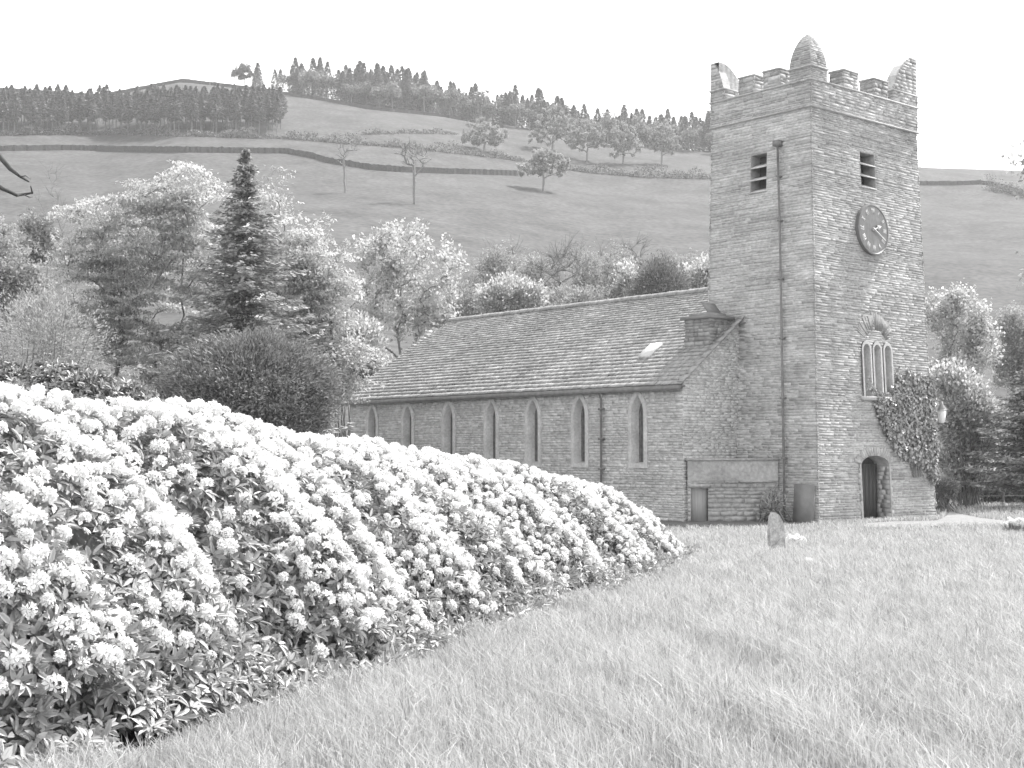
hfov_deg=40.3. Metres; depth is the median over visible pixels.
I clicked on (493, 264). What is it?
bare tree
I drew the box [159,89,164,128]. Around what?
plantation pine
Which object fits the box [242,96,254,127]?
plantation pine
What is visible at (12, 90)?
plantation pine
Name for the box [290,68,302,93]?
wood conifer
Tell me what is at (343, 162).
bare tree
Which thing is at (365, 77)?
wood conifer
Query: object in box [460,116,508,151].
field tree
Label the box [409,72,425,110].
wood conifer
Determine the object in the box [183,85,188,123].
plantation pine
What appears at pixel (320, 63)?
wood conifer
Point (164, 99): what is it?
plantation pine
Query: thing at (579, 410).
window
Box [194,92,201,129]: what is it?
plantation pine
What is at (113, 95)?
plantation pine
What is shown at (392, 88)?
wood broadleaf
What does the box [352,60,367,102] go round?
wood conifer
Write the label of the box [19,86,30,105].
plantation pine
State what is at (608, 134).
wood conifer
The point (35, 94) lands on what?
plantation pine
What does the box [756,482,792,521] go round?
weed clump
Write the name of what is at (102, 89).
plantation pine
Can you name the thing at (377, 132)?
hedge
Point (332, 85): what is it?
wood broadleaf
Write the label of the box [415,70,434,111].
wood conifer
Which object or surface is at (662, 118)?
wood conifer
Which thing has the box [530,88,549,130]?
wood conifer
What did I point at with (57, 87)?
plantation pine
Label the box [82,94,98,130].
plantation pine
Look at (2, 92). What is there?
plantation pine
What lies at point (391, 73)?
wood conifer
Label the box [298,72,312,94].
wood broadleaf
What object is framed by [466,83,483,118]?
wood conifer
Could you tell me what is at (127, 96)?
plantation pine
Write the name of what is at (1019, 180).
edge tree
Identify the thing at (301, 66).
wood conifer
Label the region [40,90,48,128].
plantation pine
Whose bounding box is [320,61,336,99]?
wood conifer
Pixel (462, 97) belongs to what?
wood broadleaf
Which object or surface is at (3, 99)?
plantation pine
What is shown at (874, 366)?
triple window
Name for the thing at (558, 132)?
field tree
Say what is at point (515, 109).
wood broadleaf
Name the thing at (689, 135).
wood broadleaf
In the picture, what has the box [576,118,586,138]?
wood broadleaf
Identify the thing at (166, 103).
plantation pine
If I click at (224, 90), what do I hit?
plantation pine
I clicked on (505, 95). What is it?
wood conifer
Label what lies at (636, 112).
wood conifer
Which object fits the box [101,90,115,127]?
plantation pine
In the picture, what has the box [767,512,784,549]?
gravestone
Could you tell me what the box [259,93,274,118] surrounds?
plantation pine
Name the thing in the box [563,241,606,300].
feathery tree
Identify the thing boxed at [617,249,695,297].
bush
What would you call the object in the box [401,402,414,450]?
window
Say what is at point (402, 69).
wood conifer
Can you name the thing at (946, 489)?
round bush
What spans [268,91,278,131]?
plantation pine
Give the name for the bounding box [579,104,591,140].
wood conifer
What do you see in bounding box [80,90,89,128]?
plantation pine
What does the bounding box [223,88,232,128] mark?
plantation pine
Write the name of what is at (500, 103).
wood broadleaf
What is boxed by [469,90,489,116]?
wood broadleaf
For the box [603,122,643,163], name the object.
field tree
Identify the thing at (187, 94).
plantation pine
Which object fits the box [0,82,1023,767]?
ground
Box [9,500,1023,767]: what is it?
long grass
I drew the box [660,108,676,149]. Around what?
wood conifer
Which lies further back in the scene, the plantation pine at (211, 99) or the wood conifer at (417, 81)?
the wood conifer at (417, 81)
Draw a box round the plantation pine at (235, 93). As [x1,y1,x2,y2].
[229,92,243,128]
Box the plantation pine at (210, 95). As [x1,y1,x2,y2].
[204,91,214,130]
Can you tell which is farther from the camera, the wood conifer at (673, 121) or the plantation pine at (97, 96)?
the wood conifer at (673, 121)
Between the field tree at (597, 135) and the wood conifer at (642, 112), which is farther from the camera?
the wood conifer at (642, 112)
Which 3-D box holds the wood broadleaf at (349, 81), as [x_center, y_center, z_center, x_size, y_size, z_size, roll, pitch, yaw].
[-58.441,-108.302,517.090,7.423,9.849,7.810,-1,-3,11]
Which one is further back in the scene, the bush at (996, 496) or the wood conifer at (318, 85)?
the wood conifer at (318, 85)
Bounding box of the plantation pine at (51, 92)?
[45,86,54,123]
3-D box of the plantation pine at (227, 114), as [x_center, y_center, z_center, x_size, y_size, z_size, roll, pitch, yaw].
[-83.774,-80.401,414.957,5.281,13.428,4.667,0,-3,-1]
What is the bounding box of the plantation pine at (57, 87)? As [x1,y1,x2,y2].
[53,84,61,121]
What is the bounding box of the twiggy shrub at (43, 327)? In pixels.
[0,276,132,374]
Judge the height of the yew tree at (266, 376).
6.580 m
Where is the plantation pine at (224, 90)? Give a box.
[221,88,229,127]
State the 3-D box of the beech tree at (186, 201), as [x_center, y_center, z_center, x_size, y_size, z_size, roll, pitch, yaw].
[-15.797,-2.095,60.222,10.987,15.167,6.378,0,-3,0]
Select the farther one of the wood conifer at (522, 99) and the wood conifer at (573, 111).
the wood conifer at (522, 99)
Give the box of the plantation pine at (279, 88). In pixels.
[277,87,286,123]
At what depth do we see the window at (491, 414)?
56.52 m
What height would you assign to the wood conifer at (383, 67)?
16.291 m
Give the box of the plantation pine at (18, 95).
[17,93,23,128]
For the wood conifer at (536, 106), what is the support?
on the ground at (972, 236)
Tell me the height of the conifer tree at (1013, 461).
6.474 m
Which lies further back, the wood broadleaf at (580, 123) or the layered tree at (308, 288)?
the wood broadleaf at (580, 123)
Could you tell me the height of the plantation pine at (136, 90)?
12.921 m
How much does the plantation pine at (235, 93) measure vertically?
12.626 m
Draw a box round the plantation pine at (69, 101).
[61,96,76,127]
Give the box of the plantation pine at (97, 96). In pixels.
[94,91,103,129]
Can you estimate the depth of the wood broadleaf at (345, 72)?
521.75 m
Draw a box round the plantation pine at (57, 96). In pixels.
[54,90,60,127]
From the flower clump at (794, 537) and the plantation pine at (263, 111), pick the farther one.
the plantation pine at (263, 111)
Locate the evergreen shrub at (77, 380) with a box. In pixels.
[0,358,164,406]
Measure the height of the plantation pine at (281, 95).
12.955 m
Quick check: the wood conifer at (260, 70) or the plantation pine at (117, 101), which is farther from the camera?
the wood conifer at (260, 70)
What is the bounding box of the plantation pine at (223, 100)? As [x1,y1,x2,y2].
[219,94,226,131]
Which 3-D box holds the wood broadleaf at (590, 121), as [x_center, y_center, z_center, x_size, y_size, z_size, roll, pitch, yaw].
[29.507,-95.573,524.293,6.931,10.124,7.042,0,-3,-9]
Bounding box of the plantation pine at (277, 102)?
[269,95,284,134]
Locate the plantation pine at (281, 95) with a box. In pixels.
[279,90,288,128]
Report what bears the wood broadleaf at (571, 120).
on the ground at (972, 236)
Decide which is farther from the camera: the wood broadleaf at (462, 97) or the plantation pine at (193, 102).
the wood broadleaf at (462, 97)
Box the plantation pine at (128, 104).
[121,97,134,134]
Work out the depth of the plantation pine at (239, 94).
426.65 m
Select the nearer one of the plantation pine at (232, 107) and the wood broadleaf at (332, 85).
the plantation pine at (232, 107)
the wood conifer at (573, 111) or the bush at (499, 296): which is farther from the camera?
the wood conifer at (573, 111)
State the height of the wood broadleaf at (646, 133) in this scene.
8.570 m
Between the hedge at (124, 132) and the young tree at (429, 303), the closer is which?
the young tree at (429, 303)
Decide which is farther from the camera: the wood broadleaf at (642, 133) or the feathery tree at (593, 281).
the wood broadleaf at (642, 133)
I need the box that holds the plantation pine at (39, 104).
[34,94,49,128]
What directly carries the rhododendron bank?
on the ground at (972, 236)
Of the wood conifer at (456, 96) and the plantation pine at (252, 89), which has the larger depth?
the wood conifer at (456, 96)
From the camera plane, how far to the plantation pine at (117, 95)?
438.67 m
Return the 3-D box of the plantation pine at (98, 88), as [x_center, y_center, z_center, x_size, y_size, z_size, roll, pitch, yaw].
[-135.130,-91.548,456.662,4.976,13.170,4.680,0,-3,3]
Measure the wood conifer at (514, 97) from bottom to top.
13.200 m
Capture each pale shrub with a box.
[317,309,391,437]
[929,353,1010,506]
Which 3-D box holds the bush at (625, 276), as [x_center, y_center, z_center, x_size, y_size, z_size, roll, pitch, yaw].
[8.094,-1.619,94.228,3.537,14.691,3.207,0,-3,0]
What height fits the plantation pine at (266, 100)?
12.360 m
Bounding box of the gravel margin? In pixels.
[660,520,817,527]
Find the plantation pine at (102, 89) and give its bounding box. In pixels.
[98,86,106,124]
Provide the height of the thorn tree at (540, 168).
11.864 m
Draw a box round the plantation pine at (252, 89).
[250,86,258,124]
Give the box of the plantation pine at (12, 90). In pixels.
[10,88,15,125]
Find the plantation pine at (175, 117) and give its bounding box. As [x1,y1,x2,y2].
[165,92,182,130]
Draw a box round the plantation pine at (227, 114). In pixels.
[223,92,237,128]
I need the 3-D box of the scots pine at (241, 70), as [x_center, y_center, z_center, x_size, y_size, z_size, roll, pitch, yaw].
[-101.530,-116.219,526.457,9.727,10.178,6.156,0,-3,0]
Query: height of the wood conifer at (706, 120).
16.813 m
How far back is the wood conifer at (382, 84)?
524.82 m
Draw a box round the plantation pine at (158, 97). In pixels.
[151,93,162,129]
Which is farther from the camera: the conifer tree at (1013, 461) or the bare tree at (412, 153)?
the bare tree at (412, 153)
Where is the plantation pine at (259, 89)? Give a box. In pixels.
[256,86,263,124]
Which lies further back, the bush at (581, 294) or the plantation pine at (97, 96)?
the plantation pine at (97, 96)
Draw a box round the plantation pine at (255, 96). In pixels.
[249,92,261,131]
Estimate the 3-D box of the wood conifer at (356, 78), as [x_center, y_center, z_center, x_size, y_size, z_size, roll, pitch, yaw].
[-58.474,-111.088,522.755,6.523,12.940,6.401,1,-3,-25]
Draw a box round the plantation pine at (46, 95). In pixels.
[40,90,53,129]
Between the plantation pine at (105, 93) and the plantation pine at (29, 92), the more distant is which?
the plantation pine at (105, 93)
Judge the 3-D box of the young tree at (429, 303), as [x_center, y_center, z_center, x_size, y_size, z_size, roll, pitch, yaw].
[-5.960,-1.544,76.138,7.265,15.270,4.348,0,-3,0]
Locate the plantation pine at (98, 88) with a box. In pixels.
[96,85,101,121]
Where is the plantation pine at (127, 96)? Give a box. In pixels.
[120,93,134,128]
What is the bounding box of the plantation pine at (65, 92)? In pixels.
[63,88,68,124]
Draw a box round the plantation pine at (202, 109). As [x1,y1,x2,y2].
[198,92,207,131]
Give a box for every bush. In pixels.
[414,276,487,338]
[469,262,553,314]
[535,279,625,306]
[607,252,641,298]
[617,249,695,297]
[677,250,708,288]
[934,474,963,511]
[937,450,1022,502]
[996,447,1023,503]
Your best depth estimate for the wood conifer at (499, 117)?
530.73 m
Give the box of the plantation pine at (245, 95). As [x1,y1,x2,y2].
[239,91,250,128]
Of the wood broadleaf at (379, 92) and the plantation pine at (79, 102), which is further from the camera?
the wood broadleaf at (379, 92)
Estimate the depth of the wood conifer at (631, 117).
522.58 m
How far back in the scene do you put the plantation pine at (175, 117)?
407.19 m
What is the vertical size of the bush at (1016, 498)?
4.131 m
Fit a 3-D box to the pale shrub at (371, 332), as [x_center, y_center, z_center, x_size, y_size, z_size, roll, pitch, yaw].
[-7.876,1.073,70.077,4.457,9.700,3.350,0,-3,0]
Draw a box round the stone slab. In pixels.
[793,484,815,522]
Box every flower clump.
[786,533,806,543]
[1001,516,1023,532]
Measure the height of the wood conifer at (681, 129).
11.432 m
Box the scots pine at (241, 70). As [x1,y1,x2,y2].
[231,63,254,84]
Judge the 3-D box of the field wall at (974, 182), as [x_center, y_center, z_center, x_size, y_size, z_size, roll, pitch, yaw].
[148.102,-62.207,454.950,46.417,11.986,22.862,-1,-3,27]
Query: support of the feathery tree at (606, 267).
on the ground at (972, 236)
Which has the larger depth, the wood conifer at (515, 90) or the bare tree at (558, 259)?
the wood conifer at (515, 90)
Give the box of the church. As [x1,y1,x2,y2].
[337,34,935,522]
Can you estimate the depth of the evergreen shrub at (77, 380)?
17.17 m
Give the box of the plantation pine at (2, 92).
[0,89,10,129]
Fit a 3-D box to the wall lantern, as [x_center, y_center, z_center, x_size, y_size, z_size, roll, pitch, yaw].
[16.004,1.173,52.364,0.820,1.042,0.364,2,-3,-30]
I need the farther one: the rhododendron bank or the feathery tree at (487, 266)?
the feathery tree at (487, 266)
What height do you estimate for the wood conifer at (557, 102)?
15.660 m
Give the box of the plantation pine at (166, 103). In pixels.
[163,93,176,125]
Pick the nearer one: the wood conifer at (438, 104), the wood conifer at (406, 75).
the wood conifer at (406, 75)
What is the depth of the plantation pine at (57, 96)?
438.71 m
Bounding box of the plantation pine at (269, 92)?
[263,90,273,129]
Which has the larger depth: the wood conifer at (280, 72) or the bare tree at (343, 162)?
the wood conifer at (280, 72)
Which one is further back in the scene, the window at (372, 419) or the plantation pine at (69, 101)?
the plantation pine at (69, 101)
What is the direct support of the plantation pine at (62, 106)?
on the ground at (972, 236)
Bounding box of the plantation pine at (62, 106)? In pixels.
[56,99,69,133]
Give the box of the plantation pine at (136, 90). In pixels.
[131,87,139,123]
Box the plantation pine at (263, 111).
[252,96,266,134]
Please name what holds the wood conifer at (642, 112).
on the ground at (972, 236)
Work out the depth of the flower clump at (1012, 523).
40.29 m
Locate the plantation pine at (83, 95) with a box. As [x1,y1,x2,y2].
[78,91,86,128]
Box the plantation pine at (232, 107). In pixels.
[229,95,243,130]
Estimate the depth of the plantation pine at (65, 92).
445.95 m
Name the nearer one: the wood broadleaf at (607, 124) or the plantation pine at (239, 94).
the plantation pine at (239, 94)
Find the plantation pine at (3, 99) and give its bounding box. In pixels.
[0,93,12,134]
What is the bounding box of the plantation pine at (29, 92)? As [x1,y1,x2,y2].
[23,88,34,125]
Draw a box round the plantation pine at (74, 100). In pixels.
[69,92,78,128]
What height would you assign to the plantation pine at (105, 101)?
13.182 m
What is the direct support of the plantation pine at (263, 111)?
on the ground at (972, 236)
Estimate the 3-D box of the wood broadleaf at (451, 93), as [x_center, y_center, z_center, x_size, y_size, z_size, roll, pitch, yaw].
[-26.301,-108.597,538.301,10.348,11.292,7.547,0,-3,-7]
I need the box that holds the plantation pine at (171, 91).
[163,90,178,130]
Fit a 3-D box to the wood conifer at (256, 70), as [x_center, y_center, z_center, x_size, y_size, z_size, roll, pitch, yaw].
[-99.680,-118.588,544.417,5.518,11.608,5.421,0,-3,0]
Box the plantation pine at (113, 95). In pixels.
[104,93,118,128]
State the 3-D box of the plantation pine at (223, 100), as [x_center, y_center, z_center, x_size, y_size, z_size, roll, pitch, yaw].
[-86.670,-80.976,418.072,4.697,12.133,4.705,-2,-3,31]
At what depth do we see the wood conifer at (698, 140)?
532.92 m
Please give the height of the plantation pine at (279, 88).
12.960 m
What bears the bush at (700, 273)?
on the ground at (972, 236)
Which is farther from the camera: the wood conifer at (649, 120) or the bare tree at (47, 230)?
the wood conifer at (649, 120)
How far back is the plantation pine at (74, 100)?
433.60 m
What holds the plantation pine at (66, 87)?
on the ground at (972, 236)
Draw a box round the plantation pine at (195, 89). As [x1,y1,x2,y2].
[193,86,199,121]
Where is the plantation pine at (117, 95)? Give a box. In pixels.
[111,93,119,128]
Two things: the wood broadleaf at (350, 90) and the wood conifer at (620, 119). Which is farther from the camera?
the wood conifer at (620, 119)
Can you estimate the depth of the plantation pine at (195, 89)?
433.89 m
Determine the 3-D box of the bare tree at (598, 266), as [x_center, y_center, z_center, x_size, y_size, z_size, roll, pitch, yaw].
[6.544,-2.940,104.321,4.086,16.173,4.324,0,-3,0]
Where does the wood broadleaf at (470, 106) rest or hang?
on the ground at (972, 236)
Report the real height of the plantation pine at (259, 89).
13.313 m
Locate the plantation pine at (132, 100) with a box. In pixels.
[125,91,134,126]
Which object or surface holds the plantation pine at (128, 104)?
on the ground at (972, 236)
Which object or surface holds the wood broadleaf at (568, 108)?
on the ground at (972, 236)
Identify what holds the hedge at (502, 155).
on the ground at (972, 236)
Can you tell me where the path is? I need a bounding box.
[862,510,1022,526]
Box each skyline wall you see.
[0,79,267,95]
[276,90,502,127]
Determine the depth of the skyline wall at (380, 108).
508.85 m
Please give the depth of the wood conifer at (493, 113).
545.30 m
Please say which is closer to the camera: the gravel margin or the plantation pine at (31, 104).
the gravel margin
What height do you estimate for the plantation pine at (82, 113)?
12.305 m
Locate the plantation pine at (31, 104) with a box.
[22,98,39,132]
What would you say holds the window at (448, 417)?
in the church
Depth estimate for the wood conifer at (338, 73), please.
524.97 m
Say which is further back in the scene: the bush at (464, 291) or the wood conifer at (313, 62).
the wood conifer at (313, 62)
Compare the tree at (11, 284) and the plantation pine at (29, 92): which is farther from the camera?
the plantation pine at (29, 92)
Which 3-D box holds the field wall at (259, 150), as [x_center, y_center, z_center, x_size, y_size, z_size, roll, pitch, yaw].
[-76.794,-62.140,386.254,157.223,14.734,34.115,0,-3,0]
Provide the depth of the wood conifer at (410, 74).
526.96 m
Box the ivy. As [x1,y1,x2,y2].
[866,366,940,484]
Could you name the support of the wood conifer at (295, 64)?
on the ground at (972, 236)
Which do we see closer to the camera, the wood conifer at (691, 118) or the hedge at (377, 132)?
the hedge at (377, 132)
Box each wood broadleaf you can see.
[277,73,297,91]
[297,69,324,95]
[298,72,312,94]
[316,74,334,97]
[325,74,337,99]
[333,69,353,101]
[341,83,361,102]
[343,78,362,102]
[359,81,374,104]
[369,86,390,106]
[372,81,387,105]
[384,81,401,108]
[394,78,408,105]
[411,82,435,111]
[427,90,449,112]
[435,88,456,113]
[452,90,468,116]
[465,99,477,118]
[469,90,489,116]
[482,100,495,112]
[482,102,495,118]
[491,96,510,123]
[498,106,510,115]
[507,103,525,127]
[522,108,536,129]
[536,103,557,129]
[555,105,571,113]
[569,116,577,131]
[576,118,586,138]
[585,118,597,141]
[597,111,620,143]
[624,114,646,132]
[638,126,652,140]
[644,127,657,136]
[666,121,679,149]
[680,128,697,151]
[686,122,702,149]
[705,133,710,142]
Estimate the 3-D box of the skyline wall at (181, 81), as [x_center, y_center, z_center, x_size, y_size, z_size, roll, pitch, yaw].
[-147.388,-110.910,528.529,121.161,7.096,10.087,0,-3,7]
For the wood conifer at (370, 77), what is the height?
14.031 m
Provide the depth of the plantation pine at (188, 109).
412.34 m
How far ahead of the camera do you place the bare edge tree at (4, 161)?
20.32 m
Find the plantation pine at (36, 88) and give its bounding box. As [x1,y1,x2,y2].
[32,84,40,121]
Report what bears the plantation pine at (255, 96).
on the ground at (972, 236)
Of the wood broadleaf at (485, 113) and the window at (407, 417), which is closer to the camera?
the window at (407, 417)
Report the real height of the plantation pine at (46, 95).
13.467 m
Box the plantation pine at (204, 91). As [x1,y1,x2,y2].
[201,90,207,127]
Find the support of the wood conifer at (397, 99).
on the ground at (972, 236)
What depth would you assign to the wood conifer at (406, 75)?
522.19 m
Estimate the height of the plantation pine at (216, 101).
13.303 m
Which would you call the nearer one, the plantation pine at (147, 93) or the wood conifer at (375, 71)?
the plantation pine at (147, 93)
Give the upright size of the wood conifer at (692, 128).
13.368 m
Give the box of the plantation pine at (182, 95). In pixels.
[180,90,186,127]
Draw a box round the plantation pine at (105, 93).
[101,91,109,118]
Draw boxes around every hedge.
[0,124,258,138]
[220,126,571,168]
[357,127,458,134]
[564,157,710,178]
[980,173,1023,197]
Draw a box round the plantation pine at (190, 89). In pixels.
[185,86,192,125]
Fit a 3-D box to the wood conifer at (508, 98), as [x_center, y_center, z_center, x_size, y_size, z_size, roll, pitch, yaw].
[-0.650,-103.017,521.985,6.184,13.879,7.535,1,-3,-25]
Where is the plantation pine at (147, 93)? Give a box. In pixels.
[144,89,150,128]
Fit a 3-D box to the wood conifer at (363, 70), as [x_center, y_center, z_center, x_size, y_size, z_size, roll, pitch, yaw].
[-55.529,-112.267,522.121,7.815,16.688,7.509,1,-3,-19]
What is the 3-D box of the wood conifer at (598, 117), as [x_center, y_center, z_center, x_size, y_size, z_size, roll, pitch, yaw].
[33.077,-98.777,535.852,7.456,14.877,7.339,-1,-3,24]
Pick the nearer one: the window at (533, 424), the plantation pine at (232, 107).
the window at (533, 424)
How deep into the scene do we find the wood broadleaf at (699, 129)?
531.44 m
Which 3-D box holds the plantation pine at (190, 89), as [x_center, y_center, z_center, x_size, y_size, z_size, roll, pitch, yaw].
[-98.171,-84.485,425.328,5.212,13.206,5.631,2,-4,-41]
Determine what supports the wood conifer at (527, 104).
on the ground at (972, 236)
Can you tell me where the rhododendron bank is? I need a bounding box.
[0,381,700,767]
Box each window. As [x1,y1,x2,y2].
[366,404,378,441]
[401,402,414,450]
[441,400,455,453]
[483,398,498,459]
[525,396,541,466]
[571,394,588,467]
[628,391,647,467]
[861,341,895,400]
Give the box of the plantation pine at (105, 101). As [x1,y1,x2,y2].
[98,95,112,128]
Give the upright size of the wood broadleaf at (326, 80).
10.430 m
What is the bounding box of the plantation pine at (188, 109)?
[183,92,196,128]
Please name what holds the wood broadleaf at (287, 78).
on the ground at (972, 236)
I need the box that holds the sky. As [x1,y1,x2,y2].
[0,0,1023,170]
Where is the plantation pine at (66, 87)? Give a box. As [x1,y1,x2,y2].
[62,85,69,121]
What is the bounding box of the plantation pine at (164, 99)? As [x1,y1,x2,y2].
[159,90,169,128]
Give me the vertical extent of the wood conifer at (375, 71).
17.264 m
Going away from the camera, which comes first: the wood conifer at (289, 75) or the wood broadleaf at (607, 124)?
the wood broadleaf at (607, 124)
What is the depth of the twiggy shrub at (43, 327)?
46.91 m
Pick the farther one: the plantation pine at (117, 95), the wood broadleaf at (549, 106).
the wood broadleaf at (549, 106)
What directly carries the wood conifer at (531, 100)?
on the ground at (972, 236)
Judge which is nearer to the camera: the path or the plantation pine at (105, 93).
the path
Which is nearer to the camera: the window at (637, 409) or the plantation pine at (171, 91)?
the window at (637, 409)
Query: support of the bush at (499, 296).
on the ground at (972, 236)
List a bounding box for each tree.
[0,153,32,197]
[0,213,57,334]
[7,163,70,337]
[12,207,62,354]
[19,159,269,386]
[134,147,359,437]
[142,320,354,434]
[253,165,392,406]
[334,142,359,192]
[339,217,468,357]
[392,138,430,204]
[457,236,522,292]
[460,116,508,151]
[462,239,522,287]
[510,247,562,300]
[516,148,569,190]
[520,230,590,288]
[528,107,571,149]
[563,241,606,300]
[565,119,608,160]
[580,238,616,292]
[594,237,637,291]
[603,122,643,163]
[611,232,656,269]
[643,119,681,163]
[671,248,703,269]
[925,281,1005,379]
[940,365,1023,494]
[986,300,1023,443]
[1001,139,1023,287]
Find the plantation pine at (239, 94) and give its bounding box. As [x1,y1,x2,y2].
[236,89,244,128]
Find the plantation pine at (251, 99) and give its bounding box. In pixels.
[243,94,260,130]
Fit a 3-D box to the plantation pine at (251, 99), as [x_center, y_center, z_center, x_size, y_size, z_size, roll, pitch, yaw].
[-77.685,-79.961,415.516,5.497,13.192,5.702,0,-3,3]
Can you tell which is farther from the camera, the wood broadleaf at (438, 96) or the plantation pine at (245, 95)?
the wood broadleaf at (438, 96)
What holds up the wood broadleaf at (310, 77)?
on the ground at (972, 236)
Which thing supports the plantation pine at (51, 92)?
on the ground at (972, 236)
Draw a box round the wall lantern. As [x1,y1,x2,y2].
[932,401,946,427]
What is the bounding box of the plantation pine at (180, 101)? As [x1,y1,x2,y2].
[171,94,185,131]
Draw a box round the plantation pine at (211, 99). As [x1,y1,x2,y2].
[206,93,221,132]
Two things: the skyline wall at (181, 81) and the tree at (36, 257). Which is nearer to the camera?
the tree at (36, 257)
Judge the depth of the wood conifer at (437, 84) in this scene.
572.49 m
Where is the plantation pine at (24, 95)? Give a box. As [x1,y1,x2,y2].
[20,89,28,126]
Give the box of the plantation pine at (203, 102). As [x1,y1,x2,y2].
[194,92,209,131]
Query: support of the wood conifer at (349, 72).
on the ground at (972, 236)
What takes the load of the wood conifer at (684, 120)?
on the ground at (972, 236)
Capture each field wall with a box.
[0,145,517,175]
[919,180,1018,191]
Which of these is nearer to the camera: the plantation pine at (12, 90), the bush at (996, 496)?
the bush at (996, 496)
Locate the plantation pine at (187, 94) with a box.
[181,91,190,128]
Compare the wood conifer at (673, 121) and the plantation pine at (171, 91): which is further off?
the wood conifer at (673, 121)
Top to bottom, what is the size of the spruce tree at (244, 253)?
14.922 m
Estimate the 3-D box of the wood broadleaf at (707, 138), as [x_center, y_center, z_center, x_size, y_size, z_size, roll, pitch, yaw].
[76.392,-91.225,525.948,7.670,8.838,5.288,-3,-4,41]
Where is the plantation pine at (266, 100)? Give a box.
[260,95,273,132]
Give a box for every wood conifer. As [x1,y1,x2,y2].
[251,62,263,86]
[251,66,261,86]
[270,69,279,89]
[275,69,285,90]
[285,65,297,91]
[287,57,302,93]
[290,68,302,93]
[293,63,305,94]
[304,58,321,96]
[311,70,321,96]
[313,57,329,97]
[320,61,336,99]
[331,69,345,99]
[336,70,348,100]
[339,64,350,99]
[340,68,358,103]
[350,71,362,102]
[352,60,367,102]
[354,62,371,104]
[358,74,372,104]
[365,63,386,106]
[367,72,376,102]
[369,64,388,105]
[374,65,390,103]
[381,65,399,106]
[388,68,405,105]
[391,79,403,108]
[393,66,410,106]
[398,69,416,109]
[401,68,417,110]
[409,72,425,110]
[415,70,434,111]
[415,73,432,112]
[432,80,443,113]
[433,85,443,113]
[435,86,447,113]
[443,81,458,115]
[446,82,461,116]
[451,92,463,116]
[464,86,479,117]
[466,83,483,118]
[467,94,479,119]
[491,94,498,121]
[495,95,508,122]
[499,94,512,124]
[503,91,518,124]
[507,85,522,126]
[507,93,522,125]
[516,95,530,127]
[520,98,533,128]
[529,94,536,129]
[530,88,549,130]
[530,89,547,129]
[538,100,550,129]
[550,95,565,131]
[556,97,564,126]
[570,105,581,136]
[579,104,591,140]
[592,108,606,141]
[604,109,613,143]
[604,117,613,143]
[612,115,624,144]
[617,104,628,144]
[628,113,639,145]
[633,108,644,142]
[640,109,648,143]
[645,118,652,147]
[657,116,665,147]
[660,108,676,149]
[671,116,680,149]
[676,122,687,149]
[677,116,691,149]
[684,112,699,148]
[688,118,701,151]
[692,121,703,150]
[696,117,707,149]
[700,111,710,150]
[701,113,711,150]
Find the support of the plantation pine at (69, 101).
on the ground at (972, 236)
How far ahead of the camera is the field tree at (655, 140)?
465.15 m
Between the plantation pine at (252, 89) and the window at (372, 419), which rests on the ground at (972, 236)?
the plantation pine at (252, 89)
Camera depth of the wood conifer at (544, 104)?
516.18 m
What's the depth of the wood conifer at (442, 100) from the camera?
534.83 m
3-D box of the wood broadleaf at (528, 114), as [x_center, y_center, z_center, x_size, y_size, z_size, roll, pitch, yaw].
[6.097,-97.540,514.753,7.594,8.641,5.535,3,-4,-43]
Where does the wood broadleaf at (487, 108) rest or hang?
on the ground at (972, 236)
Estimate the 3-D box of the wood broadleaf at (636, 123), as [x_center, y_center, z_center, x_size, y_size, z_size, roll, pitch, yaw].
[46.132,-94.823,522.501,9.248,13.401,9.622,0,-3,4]
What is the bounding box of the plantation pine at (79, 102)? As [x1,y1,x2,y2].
[71,95,87,128]
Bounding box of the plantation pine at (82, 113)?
[76,96,87,128]
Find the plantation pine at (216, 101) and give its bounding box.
[208,93,224,134]
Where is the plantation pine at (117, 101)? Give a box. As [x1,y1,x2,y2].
[112,93,124,127]
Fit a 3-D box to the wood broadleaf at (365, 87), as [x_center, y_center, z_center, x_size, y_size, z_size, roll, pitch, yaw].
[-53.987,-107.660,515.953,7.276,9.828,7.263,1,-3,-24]
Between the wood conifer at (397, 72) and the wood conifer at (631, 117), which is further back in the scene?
the wood conifer at (397, 72)
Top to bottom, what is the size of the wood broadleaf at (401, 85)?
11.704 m
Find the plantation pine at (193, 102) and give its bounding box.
[183,94,199,129]
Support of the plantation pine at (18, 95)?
on the ground at (972, 236)
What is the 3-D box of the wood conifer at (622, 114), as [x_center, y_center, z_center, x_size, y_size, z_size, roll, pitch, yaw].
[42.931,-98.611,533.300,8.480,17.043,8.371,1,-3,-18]
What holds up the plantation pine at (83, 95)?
on the ground at (972, 236)
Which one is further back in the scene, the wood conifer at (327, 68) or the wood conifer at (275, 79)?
the wood conifer at (275, 79)
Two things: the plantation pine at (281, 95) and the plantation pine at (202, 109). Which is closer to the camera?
the plantation pine at (202, 109)
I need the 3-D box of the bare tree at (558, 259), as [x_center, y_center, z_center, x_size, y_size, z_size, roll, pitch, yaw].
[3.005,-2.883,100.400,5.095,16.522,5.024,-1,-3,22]
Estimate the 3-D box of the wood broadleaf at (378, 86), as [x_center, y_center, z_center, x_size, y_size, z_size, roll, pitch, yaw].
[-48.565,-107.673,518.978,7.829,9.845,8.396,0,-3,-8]
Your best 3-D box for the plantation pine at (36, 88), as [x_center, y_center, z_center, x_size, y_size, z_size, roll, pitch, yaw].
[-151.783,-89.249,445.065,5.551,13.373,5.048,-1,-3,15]
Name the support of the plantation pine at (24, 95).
on the ground at (972, 236)
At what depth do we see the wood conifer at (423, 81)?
531.04 m
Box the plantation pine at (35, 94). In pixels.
[33,91,42,128]
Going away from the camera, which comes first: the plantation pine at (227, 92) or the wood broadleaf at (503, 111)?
the plantation pine at (227, 92)
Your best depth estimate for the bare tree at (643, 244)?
103.44 m

